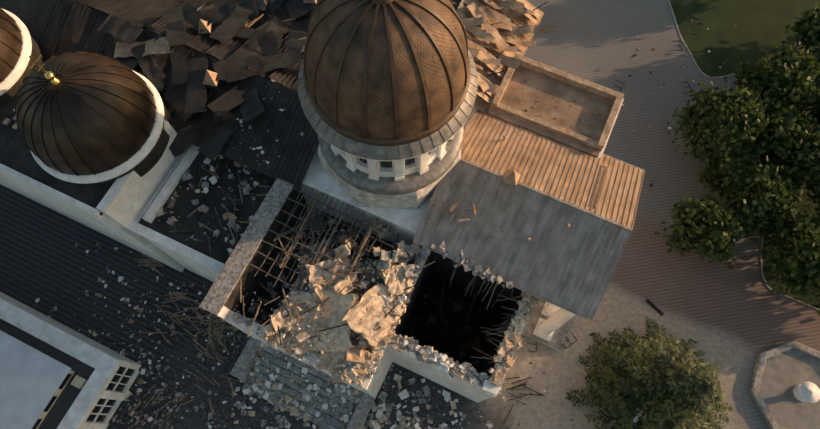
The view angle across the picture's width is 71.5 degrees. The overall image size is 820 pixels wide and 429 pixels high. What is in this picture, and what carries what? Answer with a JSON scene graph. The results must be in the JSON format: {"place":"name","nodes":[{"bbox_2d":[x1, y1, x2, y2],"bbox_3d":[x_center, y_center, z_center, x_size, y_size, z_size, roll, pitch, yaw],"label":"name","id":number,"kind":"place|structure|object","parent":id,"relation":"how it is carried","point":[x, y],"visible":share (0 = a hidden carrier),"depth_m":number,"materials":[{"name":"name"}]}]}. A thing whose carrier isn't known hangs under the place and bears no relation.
{"place":"outdoors","nodes":[
{"label":"outdoors","id":0,"kind":"place"},
{"bbox_2d":[0,292,140,428],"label":"white building","id":1,"kind":"structure","parent":0,"point":[54,374],"depth_m":77.97,"materials":[{"name":"paint"}]},
{"bbox_2d":[0,0,819,428],"bbox_3d":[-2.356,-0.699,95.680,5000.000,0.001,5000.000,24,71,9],"label":"ground","id":2,"kind":"structure","parent":0,"point":[736,320],"depth_m":90.65,"materials":[{"name":"grey concrete"}]},
{"bbox_2d":[0,0,600,428],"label":"cathedral walls","id":3,"kind":"structure","parent":2,"relation":"on","point":[434,276],"depth_m":78.82,"materials":[{"name":"beige stone"}]},
{"bbox_2d":[0,8,42,104],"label":"dome","id":4,"kind":"structure","parent":3,"relation":"on","point":[19,45],"depth_m":71.73,"materials":[{"name":"metal"}]},
{"bbox_2d":[15,51,169,185],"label":"dome","id":5,"kind":"structure","parent":3,"relation":"on","point":[88,118],"depth_m":63.23,"materials":[{"name":"metal"}]},
{"bbox_2d":[0,0,644,320],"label":"cathedral roofs","id":6,"kind":"structure","parent":3,"relation":"on","point":[535,140],"depth_m":72.99,"materials":[{"name":"metal"}]},
{"bbox_2d":[297,0,477,208],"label":"dome","id":7,"kind":"structure","parent":3,"relation":"on","point":[387,91],"depth_m":52.59,"materials":[{"name":"brown metal"}]},
{"bbox_2d":[533,301,575,341],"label":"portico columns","id":8,"kind":"structure","parent":3,"relation":"on","point":[558,317],"depth_m":83.50,"materials":[{"name":"beige stone"}]},
{"bbox_2d":[220,184,539,428],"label":"collapse debris","id":9,"kind":"object","parent":2,"relation":"on","point":[340,311],"visible":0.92,"depth_m":68.71,"materials":[{"name":"beige stone"}]},
{"bbox_2d":[35,19,742,428],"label":"scattered rubble","id":10,"kind":"object","parent":2,"relation":"on","point":[229,225],"visible":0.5,"depth_m":84.55,"materials":[{"name":"white"}]},
{"bbox_2d":[633,412,641,422],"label":"street lamp","id":11,"kind":"object","parent":2,"relation":"on","point":[635,419],"visible":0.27,"depth_m":75.40,"materials":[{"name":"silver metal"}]},
{"bbox_2d":[565,317,732,428],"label":"tree","id":12,"kind":"object","parent":2,"relation":"on","point":[656,382],"visible":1,"depth_m":76.94,"materials":[{"name":"leaves"},{"name":"bark"}]},
{"bbox_2d":[654,193,742,268],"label":"tree","id":13,"kind":"object","parent":2,"relation":"on","point":[707,226],"visible":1,"depth_m":86.05,"materials":[{"name":"green plant"}]},
{"bbox_2d":[666,78,783,164],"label":"tree","id":14,"kind":"object","parent":2,"relation":"on","point":[717,115],"visible":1,"depth_m":91.43,"materials":[{"name":"green plant"}]},
{"bbox_2d":[698,150,759,206],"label":"tree","id":15,"kind":"object","parent":2,"relation":"on","point":[718,171],"visible":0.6,"depth_m":90.41,"materials":[{"name":"green plant"}]},
{"bbox_2d":[714,156,809,251],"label":"tree","id":16,"kind":"object","parent":2,"relation":"on","point":[771,195],"visible":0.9,"depth_m":86.72,"materials":[{"name":"green plant"}]},
{"bbox_2d":[724,41,819,113],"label":"tree","id":17,"kind":"object","parent":2,"relation":"on","point":[789,80],"visible":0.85,"depth_m":93.97,"materials":[{"name":"green plant"}]},
{"bbox_2d":[749,340,819,428],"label":"fountain","id":18,"kind":"object","parent":2,"relation":"on","point":[784,389],"visible":1,"depth_m":85.19,"materials":[{"name":"grey stone"}]},
{"bbox_2d":[782,0,819,70],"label":"tree","id":19,"kind":"object","parent":2,"relation":"on","point":[807,35],"visible":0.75,"depth_m":99.57,"materials":[{"name":"green plant"}]},
{"bbox_2d":[668,0,819,77],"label":"lawn","id":20,"kind":"structure","parent":0,"point":[761,24],"depth_m":109.05,"materials":[{"name":"green plant"}]},
{"bbox_2d":[758,77,819,309],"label":"lawn","id":21,"kind":"structure","parent":0,"point":[769,280],"depth_m":93.18,"materials":[{"name":"green plant"}]},
{"bbox_2d":[743,100,819,173],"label":"tree","id":22,"kind":"object","parent":21,"relation":"on","point":[788,115],"visible":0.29,"depth_m":92.23,"materials":[{"name":"green plant"}]},
{"bbox_2d":[760,203,819,314],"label":"tree","id":23,"kind":"object","parent":21,"relation":"on","point":[800,274],"visible":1,"depth_m":83.83,"materials":[{"name":"green plant"}]},
{"bbox_2d":[760,111,819,203],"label":"tree","id":24,"kind":"object","parent":21,"relation":"on","point":[805,149],"visible":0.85,"depth_m":89.18,"materials":[{"name":"green plant"}]},
{"bbox_2d":[803,101,819,129],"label":"tree","id":25,"kind":"object","parent":21,"relation":"on","point":[815,112],"visible":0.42,"depth_m":95.73,"materials":[{"name":"green plant"}]},
{"bbox_2d":[806,186,819,221],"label":"tree","id":26,"kind":"object","parent":21,"relation":"on","point":[815,202],"visible":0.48,"depth_m":89.55,"materials":[{"name":"green plant"}]}
]}

